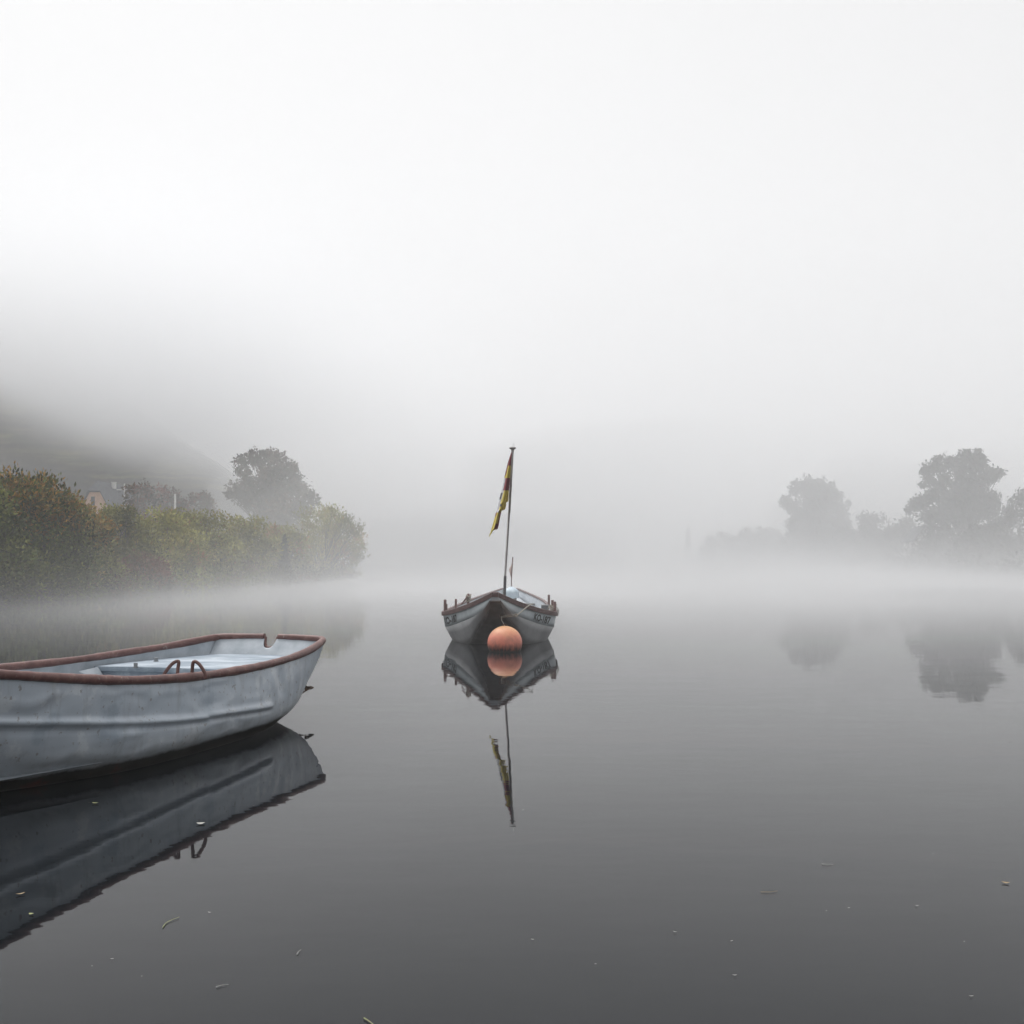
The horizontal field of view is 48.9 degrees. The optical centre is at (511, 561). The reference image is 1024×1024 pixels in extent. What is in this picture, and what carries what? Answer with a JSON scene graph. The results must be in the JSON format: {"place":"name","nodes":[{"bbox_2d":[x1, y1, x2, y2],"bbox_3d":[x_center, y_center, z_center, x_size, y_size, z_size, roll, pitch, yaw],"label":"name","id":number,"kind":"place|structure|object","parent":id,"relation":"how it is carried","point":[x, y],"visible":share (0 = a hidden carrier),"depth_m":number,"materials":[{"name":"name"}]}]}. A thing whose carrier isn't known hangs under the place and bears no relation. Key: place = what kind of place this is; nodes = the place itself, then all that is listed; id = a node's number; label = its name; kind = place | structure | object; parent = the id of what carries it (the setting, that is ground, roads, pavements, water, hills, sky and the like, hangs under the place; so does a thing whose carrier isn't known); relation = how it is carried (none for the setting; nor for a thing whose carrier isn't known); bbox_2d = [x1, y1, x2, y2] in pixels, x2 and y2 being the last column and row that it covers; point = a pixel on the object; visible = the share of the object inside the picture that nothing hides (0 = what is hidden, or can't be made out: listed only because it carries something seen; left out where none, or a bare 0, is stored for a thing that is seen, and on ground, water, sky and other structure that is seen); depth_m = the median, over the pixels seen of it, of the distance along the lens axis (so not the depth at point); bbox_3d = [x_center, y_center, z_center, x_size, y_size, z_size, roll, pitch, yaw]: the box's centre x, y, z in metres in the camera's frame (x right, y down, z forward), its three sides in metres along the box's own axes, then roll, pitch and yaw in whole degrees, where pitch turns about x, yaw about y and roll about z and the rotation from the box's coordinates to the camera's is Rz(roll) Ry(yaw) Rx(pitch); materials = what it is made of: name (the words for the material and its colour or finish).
{"place":"outdoors","nodes":[
{"label":"outdoors","id":0,"kind":"place"},
{"bbox_2d":[0,575,347,601],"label":"river bank","id":1,"kind":"structure","parent":0,"point":[179,589],"depth_m":48.26,"materials":[{"name":"soil"}]},
{"bbox_2d":[0,485,54,602],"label":"shrub","id":2,"kind":"object","parent":1,"relation":"on","point":[11,561],"visible":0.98,"depth_m":35.07,"materials":[{"name":"green plant"}]},
{"bbox_2d":[0,461,116,602],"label":"shrub","id":3,"kind":"object","parent":1,"relation":"on","point":[48,507],"visible":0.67,"depth_m":37.51,"materials":[{"name":"green plant"}]},
{"bbox_2d":[50,567,103,596],"bbox_3d":[-15.901,0.639,40.547,2.219,1.624,2.415,0,0,0],"label":"shrub","id":4,"kind":"object","parent":1,"relation":"on","point":[100,577],"visible":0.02,"depth_m":40.68,"materials":[{"name":"green plant"}]},
{"bbox_2d":[66,489,132,593],"bbox_3d":[-16.499,-0.617,43.100,4.090,4.388,3.884,0,0,0],"label":"shrub","id":5,"kind":"object","parent":1,"relation":"on","point":[103,524],"visible":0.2,"depth_m":42.87,"materials":[{"name":"green plant"}]},
{"bbox_2d":[83,481,134,521],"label":"house","id":6,"kind":"structure","parent":1,"relation":"on","point":[99,492],"depth_m":128.66,"materials":[{"name":"grey paint"}]},
{"bbox_2d":[96,500,171,566],"bbox_3d":[-17.374,-0.512,50.236,4.432,4.524,4.534,0,0,0],"label":"shrub","id":7,"kind":"object","parent":1,"relation":"on","point":[119,515],"visible":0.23,"depth_m":49.77,"materials":[{"name":"green plant"}]},
{"bbox_2d":[116,478,163,547],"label":"autumn tree","id":8,"kind":"object","parent":1,"relation":"on","point":[146,492],"visible":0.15,"depth_m":83.94,"materials":[{"name":"grey plant"}]},
{"bbox_2d":[110,547,177,590],"bbox_3d":[-15.770,0.428,47.404,3.666,2.225,3.146,0,0,0],"label":"shrub","id":9,"kind":"object","parent":1,"relation":"on","point":[138,558],"visible":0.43,"depth_m":47.28,"materials":[{"name":"green plant"}]},
{"bbox_2d":[128,504,213,576],"bbox_3d":[-17.280,-0.615,56.059,4.772,4.496,5.011,0,0,-35],"label":"shrub","id":10,"kind":"object","parent":1,"relation":"on","point":[181,551],"visible":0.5,"depth_m":55.31,"materials":[{"name":"green plant"}]},
{"bbox_2d":[146,482,195,538],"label":"autumn tree","id":11,"kind":"object","parent":1,"relation":"on","point":[164,491],"visible":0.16,"depth_m":86.75,"materials":[{"name":"grey plant"}]},
{"bbox_2d":[174,494,175,535],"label":"post","id":12,"kind":"object","parent":1,"relation":"on","point":[175,502],"visible":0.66,"depth_m":81.95,"materials":[{"name":"grey"}]},
{"bbox_2d":[0,559,358,601],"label":"undergrowth","id":13,"kind":"object","parent":1,"relation":"on","point":[222,578],"visible":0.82,"depth_m":51.20,"materials":[{"name":"green plant"}]},
{"bbox_2d":[186,490,224,543],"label":"autumn tree","id":14,"kind":"object","parent":1,"relation":"on","point":[204,499],"visible":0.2,"depth_m":89.64,"materials":[{"name":"grey plant"}]},
{"bbox_2d":[177,506,251,574],"bbox_3d":[-16.524,-0.623,60.829,5.132,4.984,5.598,0,0,28],"label":"shrub","id":15,"kind":"object","parent":1,"relation":"on","point":[227,551],"visible":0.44,"depth_m":60.55,"materials":[{"name":"green plant"}]},
{"bbox_2d":[233,559,264,575],"bbox_3d":[-15.255,0.653,63.941,3.229,1.716,3.330,0,0,0],"label":"shrub","id":16,"kind":"object","parent":1,"relation":"on","point":[250,565],"visible":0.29,"depth_m":63.21,"materials":[{"name":"green plant"}]},
{"bbox_2d":[216,513,287,575],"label":"shrub","id":17,"kind":"object","parent":1,"relation":"on","point":[265,550],"visible":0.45,"depth_m":65.06,"materials":[{"name":"green plant"}]},
{"bbox_2d":[222,445,321,533],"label":"round tree","id":18,"kind":"object","parent":1,"relation":"on","point":[269,496],"visible":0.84,"depth_m":90.59,"materials":[{"name":"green plant"}]},
{"bbox_2d":[275,533,295,574],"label":"conifer","id":19,"kind":"object","parent":1,"relation":"on","point":[285,560],"visible":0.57,"depth_m":66.39,"materials":[{"name":"green plant"}]},
{"bbox_2d":[259,521,314,574],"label":"shrub","id":20,"kind":"object","parent":1,"relation":"on","point":[297,541],"visible":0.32,"depth_m":69.92,"materials":[{"name":"green plant"}]},
{"bbox_2d":[291,502,371,580],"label":"willow shrub","id":21,"kind":"object","parent":1,"relation":"on","point":[330,550],"visible":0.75,"depth_m":75.18,"materials":[{"name":"green plant"}]},
{"bbox_2d":[0,347,466,570],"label":"hill","id":22,"kind":"structure","parent":0,"point":[84,436],"depth_m":167.72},
{"bbox_2d":[0,564,1023,1023],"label":"river water","id":23,"kind":"structure","parent":0,"point":[408,810],"depth_m":5.64,"materials":[{"name":"black liquid"}]},
{"bbox_2d":[0,633,325,791],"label":"rowing boat","id":24,"kind":"object","parent":23,"relation":"on","point":[65,719],"visible":0.94,"depth_m":7.21,"materials":[{"name":"grey paint"}]},
{"bbox_2d":[441,588,557,643],"bbox_3d":[-0.202,0.927,22.048,1.951,0.969,11.338,0,0,0],"label":"moored boat","id":25,"kind":"object","parent":23,"relation":"on","point":[476,620],"visible":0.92,"depth_m":17.48,"materials":[{"name":"grey wood"}]},
{"bbox_2d":[503,442,515,595],"bbox_3d":[-0.049,-0.534,19.700,0.244,3.130,0.124,0,0,0],"label":"flagpole","id":26,"kind":"object","parent":25,"relation":"on","point":[508,521],"visible":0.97,"depth_m":19.68,"materials":[{"name":"grey metal"}]},
{"bbox_2d":[489,453,511,535],"bbox_3d":[-0.203,-1.171,19.680,0.406,1.471,0.182,0,0,0],"label":"flag","id":27,"kind":"object","parent":26,"relation":"hanging from","point":[503,499],"visible":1,"depth_m":19.69,"materials":[{"name":"yellow fabric"}]},
{"bbox_2d":[511,557,512,586],"bbox_3d":[0.001,0.515,27.000,0.065,1.253,0.028,0,0,0],"label":"flagstaff","id":28,"kind":"object","parent":25,"relation":"attached to","point":[511,571],"visible":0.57,"depth_m":26.99,"materials":[{"name":"red paint"}]},
{"bbox_2d":[506,587,518,599],"bbox_3d":[-0.012,1.038,26.600,0.356,0.900,0.445,0,0,0],"label":"outboard motor","id":29,"kind":"object","parent":25,"relation":"attached to","point":[512,592],"visible":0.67,"depth_m":26.41,"materials":[{"name":"grey paint"}]},
{"bbox_2d":[501,604,532,625],"bbox_3d":[0.059,0.789,16.768,0.263,0.312,0.849,0,0,39],"label":"mooring line","id":30,"kind":"object","parent":25,"relation":"attached to","point":[515,614],"visible":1,"depth_m":16.65,"materials":[{"name":"fabric"}]},
{"bbox_2d":[548,604,558,615],"bbox_3d":[0.683,0.805,18.647,0.196,0.202,0.141,0,0,0],"label":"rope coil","id":31,"kind":"object","parent":25,"relation":"attached to","point":[551,607],"visible":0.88,"depth_m":18.60,"materials":[{"name":"grey fabric"}]},
{"bbox_2d":[487,624,521,652],"bbox_3d":[-0.104,1.165,16.340,0.504,0.531,0.504,0,0,0],"label":"mooring buoy","id":32,"kind":"object","parent":23,"relation":"on","point":[504,639],"visible":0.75,"depth_m":16.15,"materials":[{"name":"orange plastic"}]},
{"bbox_2d":[0,0,1023,563],"label":"sky","id":33,"kind":"structure","parent":0,"point":[695,260],"materials":[{"name":"white"}]},
{"bbox_2d":[659,565,1023,579],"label":"river bank","id":34,"kind":"structure","parent":0,"point":[986,575],"depth_m":103.06,"materials":[{"name":"soil"}]},
{"bbox_2d":[683,526,692,560],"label":"cypress","id":35,"kind":"object","parent":34,"relation":"on","point":[688,548],"visible":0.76,"depth_m":224.75,"materials":[{"name":"grey plant"}]},
{"bbox_2d":[695,529,731,567],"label":"shore tree","id":36,"kind":"object","parent":34,"relation":"on","point":[711,546],"visible":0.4,"depth_m":197.33,"materials":[{"name":"grey plant"}]},
{"bbox_2d":[725,526,753,560],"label":"shore tree","id":37,"kind":"object","parent":34,"relation":"on","point":[736,545],"visible":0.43,"depth_m":184.28,"materials":[{"name":"grey plant"}]},
{"bbox_2d":[743,525,784,564],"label":"shore tree","id":38,"kind":"object","parent":34,"relation":"on","point":[764,542],"visible":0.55,"depth_m":175.10,"materials":[{"name":"grey plant"}]},
{"bbox_2d":[770,532,813,567],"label":"shore bush","id":39,"kind":"object","parent":34,"relation":"on","point":[791,548],"visible":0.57,"depth_m":148.78,"materials":[{"name":"grey plant"}]},
{"bbox_2d":[777,474,853,554],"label":"round tree","id":40,"kind":"object","parent":34,"relation":"on","point":[820,510],"visible":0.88,"depth_m":139.76,"materials":[{"name":"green plant"}]},
{"bbox_2d":[803,524,867,566],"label":"shore bush","id":41,"kind":"object","parent":34,"relation":"on","point":[824,544],"visible":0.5,"depth_m":134.86,"materials":[{"name":"grey plant"}]},
{"bbox_2d":[661,544,1023,577],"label":"undergrowth","id":42,"kind":"object","parent":34,"relation":"on","point":[853,565],"visible":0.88,"depth_m":111.70,"materials":[{"name":"grey plant"}]},
{"bbox_2d":[843,509,900,566],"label":"shore tree","id":43,"kind":"object","parent":34,"relation":"on","point":[868,529],"visible":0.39,"depth_m":129.19,"materials":[{"name":"grey plant"}]},
{"bbox_2d":[871,514,920,566],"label":"shore tree","id":44,"kind":"object","parent":34,"relation":"on","point":[887,545],"visible":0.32,"depth_m":123.18,"materials":[{"name":"grey plant"}]},
{"bbox_2d":[901,525,936,567],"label":"shed","id":45,"kind":"structure","parent":34,"relation":"on","point":[914,532],"depth_m":107.59,"materials":[{"name":"grey stone"}]},
{"bbox_2d":[901,519,977,570],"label":"shore bush","id":46,"kind":"object","parent":34,"relation":"on","point":[927,548],"visible":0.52,"depth_m":102.72,"materials":[{"name":"grey plant"}]},
{"bbox_2d":[903,447,1007,546],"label":"poplar tree","id":47,"kind":"object","parent":34,"relation":"on","point":[965,497],"visible":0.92,"depth_m":106.50,"materials":[{"name":"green plant"}]},
{"bbox_2d":[936,519,1023,568],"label":"shore bush","id":48,"kind":"object","parent":34,"relation":"on","point":[993,547],"visible":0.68,"depth_m":97.11,"materials":[{"name":"grey plant"}]},
{"bbox_2d":[972,489,1017,538],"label":"shore tree","id":49,"kind":"object","parent":34,"relation":"on","point":[989,510],"visible":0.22,"depth_m":105.60,"materials":[{"name":"grey plant"}]},
{"bbox_2d":[985,487,1023,567],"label":"shore tree","id":50,"kind":"object","parent":34,"relation":"on","point":[1019,498],"visible":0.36,"depth_m":100.09,"materials":[{"name":"grey plant"}]},
{"bbox_2d":[1015,521,1023,566],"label":"shore tree","id":51,"kind":"object","parent":34,"relation":"on","point":[1021,554],"visible":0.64,"depth_m":96.68,"materials":[{"name":"grey plant"}]}
]}

